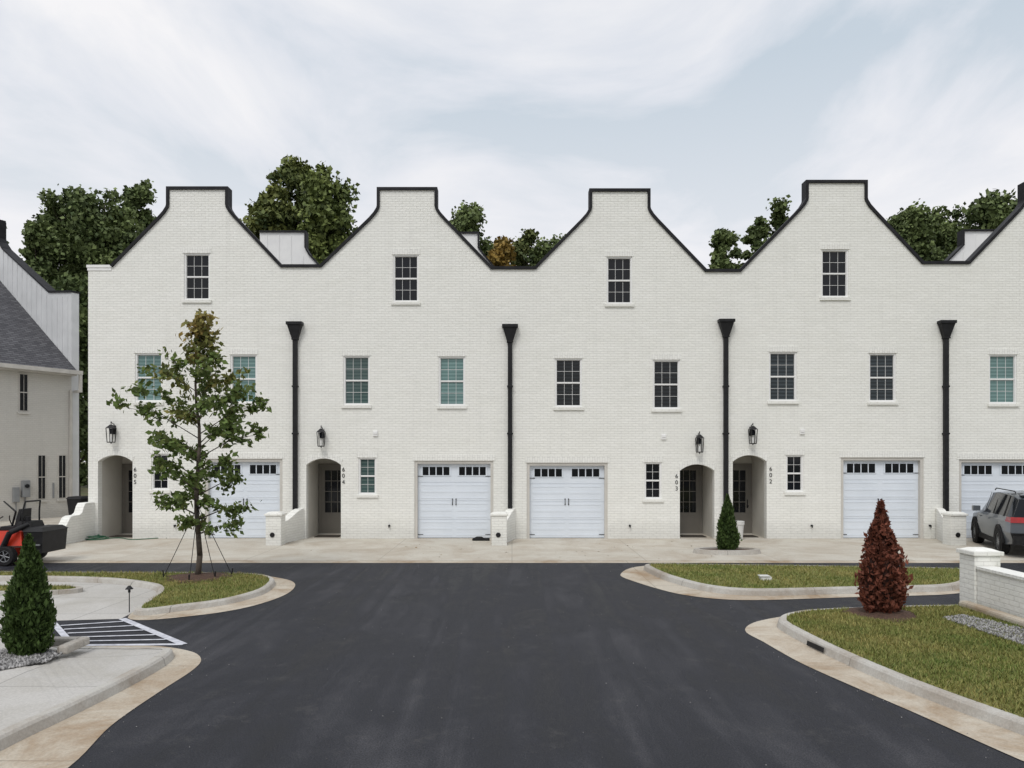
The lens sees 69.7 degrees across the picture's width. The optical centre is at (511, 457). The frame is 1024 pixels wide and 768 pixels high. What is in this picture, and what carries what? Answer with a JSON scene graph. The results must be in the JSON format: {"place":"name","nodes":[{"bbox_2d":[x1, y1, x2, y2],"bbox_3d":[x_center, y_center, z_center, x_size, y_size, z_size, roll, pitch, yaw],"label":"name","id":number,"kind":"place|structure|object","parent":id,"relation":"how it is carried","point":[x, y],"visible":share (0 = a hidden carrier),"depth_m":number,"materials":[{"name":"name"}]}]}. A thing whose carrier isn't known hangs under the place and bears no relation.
{"place":"outdoors","nodes":[
{"label":"outdoors","id":0,"kind":"place"},
{"bbox_2d":[0,648,62,669],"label":"gravel","id":1,"kind":"structure","parent":0,"point":[8,660],"depth_m":9.54,"materials":[{"name":"white gravel"}]},
{"bbox_2d":[0,533,56,655],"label":"arborvitae shrub","id":2,"kind":"object","parent":1,"relation":"on","point":[29,618],"visible":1,"depth_m":9.75,"materials":[{"name":"green plant"}]},
{"bbox_2d":[0,370,70,520],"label":"walls","id":3,"kind":"structure","parent":0,"point":[42,427],"depth_m":33.03,"materials":[{"name":"beige paint"}]},
{"bbox_2d":[12,480,53,516],"bbox_3d":[-21.370,1.903,32.922,0.269,1.750,1.750,0,0,30],"label":"electric meter","id":4,"kind":"object","parent":3,"relation":"attached to","point":[25,488],"visible":0.85,"depth_m":32.47,"materials":[{"name":"grey metal"}]},
{"bbox_2d":[0,281,75,369],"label":"shingle roof","id":5,"kind":"structure","parent":3,"relation":"on","point":[25,339],"depth_m":34.22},
{"bbox_2d":[0,363,82,495],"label":"gutter and downspout","id":6,"kind":"object","parent":3,"relation":"attached to","point":[32,369],"visible":0.9,"depth_m":34.09,"materials":[{"name":"beige metal"}]},
{"bbox_2d":[17,373,66,501],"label":"windows","id":7,"kind":"structure","parent":3,"relation":"attached to","point":[23,409],"depth_m":33.24,"materials":[{"name":"glass"}]},
{"bbox_2d":[0,581,156,633],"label":"concrete walkway","id":8,"kind":"structure","parent":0,"point":[93,601],"depth_m":14.11,"materials":[{"name":"grey concrete"}]},
{"bbox_2d":[0,583,82,595],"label":"oval planting bed","id":9,"kind":"object","parent":8,"relation":"on","point":[62,589],"visible":0.45,"depth_m":14.98,"materials":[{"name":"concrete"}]},
{"bbox_2d":[125,586,132,611],"bbox_3d":[-6.839,2.538,13.130,0.139,0.480,0.139,0,0,0],"label":"path light","id":10,"kind":"object","parent":8,"relation":"on","point":[128,588],"visible":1,"depth_m":13.12,"materials":[{"name":"black metal"}]},
{"bbox_2d":[81,462,87,495],"bbox_3d":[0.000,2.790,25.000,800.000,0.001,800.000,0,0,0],"label":"ground","id":11,"kind":"structure","parent":0,"point":[84,491],"depth_m":61.45,"materials":[{"name":"green plant"}]},
{"bbox_2d":[18,219,58,280],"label":"deciduous tree","id":12,"kind":"object","parent":11,"relation":"on","point":[37,245],"visible":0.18,"depth_m":45.67,"materials":[{"name":"green plant"}]},
{"bbox_2d":[0,247,78,495],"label":"gable parapet","id":13,"kind":"structure","parent":11,"relation":"on","point":[55,316],"depth_m":35.03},
{"bbox_2d":[0,220,79,293],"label":"parapet coping","id":14,"kind":"object","parent":13,"relation":"on","point":[25,266],"visible":0.95,"depth_m":36.83,"materials":[{"name":"black metal"}]},
{"bbox_2d":[18,183,88,283],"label":"deciduous tree","id":15,"kind":"object","parent":11,"relation":"on","point":[52,217],"visible":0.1,"depth_m":49.20,"materials":[{"name":"green plant"}]},
{"bbox_2d":[46,266,87,495],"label":"deciduous tree","id":16,"kind":"object","parent":11,"relation":"on","point":[80,285],"visible":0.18,"depth_m":43.45,"materials":[{"name":"green plant"}]},
{"bbox_2d":[80,394,87,486],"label":"distant trees","id":17,"kind":"object","parent":11,"relation":"on","point":[85,459],"depth_m":67.34,"materials":[{"name":"green plant"}]},
{"bbox_2d":[45,185,149,283],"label":"deciduous tree","id":18,"kind":"object","parent":11,"relation":"on","point":[108,235],"visible":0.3,"depth_m":46.60,"materials":[{"name":"green plant"}]},
{"bbox_2d":[122,179,157,232],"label":"deciduous tree","id":19,"kind":"object","parent":11,"relation":"on","point":[139,196],"visible":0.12,"depth_m":51.50,"materials":[{"name":"green plant"}]},
{"bbox_2d":[86,186,318,538],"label":"brick townhouse","id":20,"kind":"structure","parent":11,"relation":"on","point":[187,252],"depth_m":25.00,"materials":[{"name":"white brick"}]},
{"bbox_2d":[121,464,132,533],"bbox_3d":[-13.500,1.518,26.505,1.140,2.560,0.150,0,0,0],"label":"entry door","id":21,"kind":"structure","parent":20,"relation":"in","point":[127,469],"depth_m":26.52,"materials":[{"name":"beige paint"}]},
{"bbox_2d":[135,253,256,489],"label":"windows","id":22,"kind":"structure","parent":20,"relation":"in","point":[196,265],"depth_m":25.10,"materials":[{"name":"grey glass"}]},
{"bbox_2d":[205,459,281,538],"bbox_3d":[-9.133,1.432,25.135,2.644,2.752,0.210,0,0,0],"label":"garage door","id":23,"kind":"structure","parent":20,"relation":"in","point":[263,482],"depth_m":25.17,"materials":[{"name":"paint"}]},
{"bbox_2d":[239,170,301,239],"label":"deciduous tree","id":24,"kind":"object","parent":11,"relation":"on","point":[266,211],"visible":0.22,"depth_m":47.45,"materials":[{"name":"green plant"}]},
{"bbox_2d":[276,155,325,238],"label":"deciduous tree","id":25,"kind":"object","parent":11,"relation":"on","point":[291,168],"visible":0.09,"depth_m":49.08,"materials":[{"name":"green plant"}]},
{"bbox_2d":[291,161,359,263],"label":"deciduous tree","id":26,"kind":"object","parent":11,"relation":"on","point":[326,215],"visible":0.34,"depth_m":44.85,"materials":[{"name":"green plant"}]},
{"bbox_2d":[296,187,517,538],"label":"brick townhouse","id":27,"kind":"structure","parent":11,"relation":"on","point":[406,339],"depth_m":25.00,"materials":[{"name":"white brick"}]},
{"bbox_2d":[318,464,340,533],"bbox_3d":[-6.411,1.518,26.505,1.140,2.560,0.150,0,0,0],"label":"entry door","id":28,"kind":"structure","parent":27,"relation":"in","point":[329,474],"depth_m":26.52,"materials":[{"name":"beige paint"}]},
{"bbox_2d":[344,255,464,493],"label":"windows","id":29,"kind":"structure","parent":27,"relation":"in","point":[405,267],"depth_m":25.10,"materials":[{"name":"glass"}]},
{"bbox_2d":[414,461,492,538],"bbox_3d":[-1.978,1.465,25.135,2.689,2.686,0.210,0,0,0],"label":"garage door","id":30,"kind":"structure","parent":27,"relation":"in","point":[453,499],"depth_m":25.17,"materials":[{"name":"paint"}]},
{"bbox_2d":[449,200,496,255],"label":"deciduous tree","id":31,"kind":"object","parent":11,"relation":"on","point":[469,218],"visible":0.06,"depth_m":54.45,"materials":[{"name":"green plant"}]},
{"bbox_2d":[486,235,516,265],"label":"deciduous tree","id":32,"kind":"object","parent":11,"relation":"on","point":[502,253],"visible":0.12,"depth_m":49.18,"materials":[{"name":"yellow plant"}]},
{"bbox_2d":[510,228,539,265],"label":"deciduous tree","id":33,"kind":"object","parent":11,"relation":"on","point":[524,243],"visible":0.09,"depth_m":61.31,"materials":[{"name":"green plant"}]},
{"bbox_2d":[523,233,565,265],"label":"deciduous tree","id":34,"kind":"object","parent":11,"relation":"on","point":[540,250],"visible":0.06,"depth_m":57.38,"materials":[{"name":"green plant"}]},
{"bbox_2d":[707,228,741,268],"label":"deciduous tree","id":35,"kind":"object","parent":11,"relation":"on","point":[723,241],"visible":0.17,"depth_m":51.77,"materials":[{"name":"green plant"}]},
{"bbox_2d":[740,225,761,266],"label":"deciduous tree","id":36,"kind":"object","parent":11,"relation":"on","point":[749,239],"visible":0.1,"depth_m":53.60,"materials":[{"name":"green plant"}]},
{"bbox_2d":[745,194,791,252],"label":"deciduous tree","id":37,"kind":"object","parent":11,"relation":"on","point":[779,217],"visible":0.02,"depth_m":49.90,"materials":[{"name":"green plant"}]},
{"bbox_2d":[886,198,948,260],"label":"deciduous tree","id":38,"kind":"object","parent":11,"relation":"on","point":[913,226],"visible":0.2,"depth_m":52.59,"materials":[{"name":"green plant"}]},
{"bbox_2d":[928,204,977,254],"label":"deciduous tree","id":39,"kind":"object","parent":11,"relation":"on","point":[951,229],"visible":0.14,"depth_m":56.26,"materials":[{"name":"green plant"}]},
{"bbox_2d":[946,188,1016,255],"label":"deciduous tree","id":40,"kind":"object","parent":11,"relation":"on","point":[992,210],"visible":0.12,"depth_m":49.31,"materials":[{"name":"green plant"}]},
{"bbox_2d":[0,638,200,767],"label":"sidewalk","id":41,"kind":"structure","parent":0,"point":[65,710],"depth_m":8.31,"materials":[{"name":"concrete"}]},
{"bbox_2d":[49,636,89,653],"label":"bed kerb","id":42,"kind":"structure","parent":41,"relation":"on","point":[66,644],"depth_m":10.23,"materials":[{"name":"concrete"}]},
{"bbox_2d":[264,511,286,545],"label":"pier","id":43,"kind":"structure","parent":0,"point":[275,522],"depth_m":23.02,"materials":[{"name":"white brick"}]},
{"bbox_2d":[472,536,489,540],"bbox_3d":[-1.030,2.703,24.424,0.580,0.130,0.220,0,0,0],"label":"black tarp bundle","id":44,"kind":"object","parent":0,"point":[478,538],"visible":1,"depth_m":24.32,"materials":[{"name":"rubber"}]},
{"bbox_2d":[490,511,507,545],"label":"pier","id":45,"kind":"structure","parent":0,"point":[499,521],"depth_m":23.02,"materials":[{"name":"white brick"}]},
{"bbox_2d":[0,563,1023,767],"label":"asphalt road","id":46,"kind":"structure","parent":0,"point":[489,685],"depth_m":8.98,"materials":[{"name":"black asphalt"}]},
{"bbox_2d":[54,618,186,645],"bbox_3d":[-6.318,2.767,11.473,3.018,0.001,1.251,0,0,43],"label":"crosswalk marking","id":47,"kind":"object","parent":46,"relation":"on","point":[59,630],"visible":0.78,"depth_m":11.47,"materials":[{"name":"white paint"}]},
{"bbox_2d":[0,570,294,619],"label":"traffic island","id":48,"kind":"structure","parent":46,"relation":"on","point":[173,599],"depth_m":14.91,"materials":[{"name":"plant"}]},
{"bbox_2d":[166,572,232,583],"bbox_3d":[-6.935,2.631,16.321,1.432,0.084,1.440,0,0,-36],"label":"mulch ring","id":49,"kind":"object","parent":48,"relation":"on","point":[199,577],"visible":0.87,"depth_m":16.10,"materials":[{"name":"brown soil"}]},
{"bbox_2d":[106,308,271,579],"bbox_3d":[-6.908,-0.332,16.493,2.952,6.025,2.822,0,0,0],"label":"staked oak tree","id":50,"kind":"object","parent":49,"relation":"on","point":[202,333],"visible":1,"depth_m":16.22,"materials":[{"name":"green plant"}]},
{"bbox_2d":[47,566,987,765],"bbox_3d":[-0.218,2.773,12.496,10.715,0.022,12.970,0,0,0],"label":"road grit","id":51,"kind":"object","parent":46,"relation":"on","point":[425,655],"visible":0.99,"depth_m":9.38,"materials":[{"name":"grey gravel"}]},
{"bbox_2d":[16,561,1023,562],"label":"driveway gutter","id":52,"kind":"object","parent":46,"relation":"on","point":[497,561],"visible":1,"depth_m":19.52,"materials":[{"name":"concrete"}]},
{"bbox_2d":[620,562,959,599],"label":"traffic island","id":53,"kind":"structure","parent":46,"relation":"on","point":[737,581],"depth_m":15.85,"materials":[{"name":"plant"}]},
{"bbox_2d":[758,575,772,579],"bbox_3d":[5.479,2.607,15.904,0.268,0.102,0.200,0,0,0],"label":"utility box","id":54,"kind":"object","parent":53,"relation":"on","point":[764,577],"visible":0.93,"depth_m":15.82,"materials":[{"name":"plastic"}]},
{"bbox_2d":[0,517,1023,560],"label":"concrete driveway","id":55,"kind":"structure","parent":0,"point":[431,549],"depth_m":22.05,"materials":[{"name":"beige concrete"}]},
{"bbox_2d":[0,500,67,565],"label":"utility cart","id":56,"kind":"object","parent":55,"relation":"on","point":[48,538],"visible":0.77,"depth_m":19.05,"materials":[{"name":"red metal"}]},
{"bbox_2d":[58,502,93,543],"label":"wall","id":57,"kind":"structure","parent":55,"relation":"on","point":[79,522],"depth_m":24.29,"materials":[{"name":"white paint"}]},
{"bbox_2d":[66,496,87,514],"bbox_3d":[-18.600,2.227,31.527,0.654,1.099,0.785,0,0,0],"label":"trash bin","id":58,"kind":"object","parent":55,"relation":"on","point":[72,501],"visible":0.45,"depth_m":31.20,"materials":[{"name":"black plastic"}]},
{"bbox_2d":[86,534,156,539],"bbox_3d":[-13.112,2.704,24.807,2.738,0.153,0.740,0,0,0],"label":"garden hose","id":59,"kind":"object","parent":55,"relation":"on","point":[95,537],"visible":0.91,"depth_m":24.61,"materials":[{"name":"green rubber"}]},
{"bbox_2d":[285,508,303,542],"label":"wall","id":60,"kind":"structure","parent":55,"relation":"on","point":[294,524],"depth_m":24.37,"materials":[{"name":"white brick"}]},
{"bbox_2d":[505,508,515,541],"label":"wall","id":61,"kind":"structure","parent":55,"relation":"on","point":[511,526],"depth_m":24.54,"materials":[{"name":"white brick"}]},
{"bbox_2d":[510,188,734,538],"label":"brick townhouse","id":62,"kind":"structure","parent":55,"relation":"on","point":[620,387],"depth_m":25.00,"materials":[{"name":"white brick"}]},
{"bbox_2d":[527,463,607,538],"bbox_3d":[1.878,1.498,25.135,2.756,2.619,0.210,0,0,0],"label":"garage door","id":63,"kind":"structure","parent":62,"relation":"in","point":[565,500],"depth_m":25.17,"materials":[{"name":"paint"}]},
{"bbox_2d":[555,257,679,498],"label":"windows","id":64,"kind":"structure","parent":62,"relation":"in","point":[568,371],"depth_m":25.10,"materials":[{"name":"glass"}]},
{"bbox_2d":[680,464,702,533],"bbox_3d":[6.300,1.518,26.505,1.140,2.560,0.150,0,0,0],"label":"entry door","id":65,"kind":"structure","parent":62,"relation":"in","point":[691,475],"depth_m":26.52,"materials":[{"name":"beige paint"}]},
{"bbox_2d":[693,547,760,554],"bbox_3d":[6.217,2.713,21.259,1.960,0.130,1.000,0,0,0],"label":"planting bed","id":66,"kind":"object","parent":55,"relation":"on","point":[737,551],"visible":0.91,"depth_m":20.90,"materials":[{"name":"concrete"}]},
{"bbox_2d":[716,493,741,549],"bbox_3d":[6.258,1.880,21.284,0.716,1.698,0.685,0,0,0],"label":"arborvitae shrub","id":67,"kind":"object","parent":66,"relation":"on","point":[728,537],"visible":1,"depth_m":21.11,"materials":[{"name":"green plant"}]},
{"bbox_2d":[736,521,744,539],"bbox_3d":[7.622,2.456,24.650,0.349,0.623,0.349,0,0,0],"label":"white pot","id":68,"kind":"object","parent":55,"relation":"on","point":[740,524],"visible":0.61,"depth_m":24.52,"materials":[{"name":"ceramic"}]},
{"bbox_2d":[725,180,956,538],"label":"brick townhouse","id":69,"kind":"structure","parent":55,"relation":"on","point":[839,337],"depth_m":25.00,"materials":[{"name":"white brick"}]},
{"bbox_2d":[733,464,752,533],"bbox_3d":[8.089,1.518,26.505,1.140,2.560,0.150,0,0,0],"label":"entry door","id":70,"kind":"structure","parent":69,"relation":"in","point":[742,473],"depth_m":26.52,"materials":[{"name":"beige paint"}]},
{"bbox_2d":[769,250,895,491],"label":"windows","id":71,"kind":"structure","parent":69,"relation":"in","point":[834,263],"depth_m":25.10,"materials":[{"name":"glass"}]},
{"bbox_2d":[841,457,922,538],"bbox_3d":[12.600,1.409,25.135,2.822,2.797,0.210,0,0,0],"label":"garage door","id":72,"kind":"structure","parent":69,"relation":"in","point":[898,481],"depth_m":25.17,"materials":[{"name":"paint"}]},
{"bbox_2d":[936,508,945,541],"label":"wall","id":73,"kind":"structure","parent":55,"relation":"on","point":[939,525],"depth_m":24.54,"materials":[{"name":"white paint"}]},
{"bbox_2d":[929,182,1023,537],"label":"brick townhouse","id":74,"kind":"structure","parent":55,"relation":"on","point":[984,288],"depth_m":25.00,"materials":[{"name":"white brick"}]},
{"bbox_2d":[959,459,1023,537],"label":"garage door","id":75,"kind":"structure","parent":74,"relation":"in","point":[978,478],"depth_m":25.17,"materials":[{"name":"paint"}]},
{"bbox_2d":[989,355,1015,403],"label":"windows","id":76,"kind":"structure","parent":74,"relation":"in","point":[1002,368],"depth_m":25.10,"materials":[{"name":"glass"}]},
{"bbox_2d":[971,488,1023,553],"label":"parked suv","id":77,"kind":"object","parent":55,"relation":"on","point":[998,520],"visible":1,"depth_m":21.08,"materials":[{"name":"grey paint"}]},
{"bbox_2d":[0,0,1023,461],"label":"sky","id":78,"kind":"structure","parent":0,"point":[516,109],"materials":[{"name":"white"}]},
{"bbox_2d":[745,604,1023,760],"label":"lawn verge","id":79,"kind":"structure","parent":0,"point":[932,663],"depth_m":9.62,"materials":[{"name":"green plant"}]},
{"bbox_2d":[807,640,823,652],"bbox_3d":[4.343,2.713,10.526,0.010,0.070,0.432,0,0,-9],"label":"drain inlet","id":80,"kind":"object","parent":79,"relation":"on","point":[815,646],"visible":1,"depth_m":10.52,"materials":[{"name":"black metal"}]},
{"bbox_2d":[841,607,919,622],"bbox_3d":[6.246,2.614,12.440,1.244,0.084,1.236,0,0,-44],"label":"mulch ring","id":81,"kind":"object","parent":79,"relation":"on","point":[904,614],"visible":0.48,"depth_m":12.18,"materials":[{"name":"brown soil"}]},
{"bbox_2d":[854,499,913,613],"bbox_3d":[6.268,1.685,12.354,0.993,1.966,0.778,0,0,0],"label":"dead red arborvitae","id":82,"kind":"object","parent":81,"relation":"on","point":[882,580],"visible":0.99,"depth_m":12.25,"materials":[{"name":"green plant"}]},
{"bbox_2d":[959,600,1023,627],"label":"retaining edge","id":83,"kind":"object","parent":79,"relation":"on","point":[1001,615],"visible":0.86,"depth_m":12.12,"materials":[{"name":"concrete"}]},
{"bbox_2d":[956,547,1003,602],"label":"pier","id":84,"kind":"structure","parent":83,"relation":"on","point":[971,558],"depth_m":13.05,"materials":[{"name":"white brick"}]},
{"bbox_2d":[941,511,967,545],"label":"pier","id":85,"kind":"structure","parent":0,"point":[954,522],"depth_m":23.02,"materials":[{"name":"white brick"}]},
{"bbox_2d":[944,614,1023,643],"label":"gravel","id":86,"kind":"structure","parent":0,"point":[996,625],"depth_m":11.32,"materials":[{"name":"grey gravel"}]},
{"bbox_2d":[977,570,1023,617],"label":"wall","id":87,"kind":"structure","parent":0,"point":[1005,594],"depth_m":12.31,"materials":[{"name":"white brick"}]},
{"bbox_2d":[976,566,1023,580],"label":"wall cap","id":88,"kind":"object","parent":87,"relation":"on","point":[1014,574],"depth_m":12.35,"materials":[{"name":"white concrete"}]}
]}

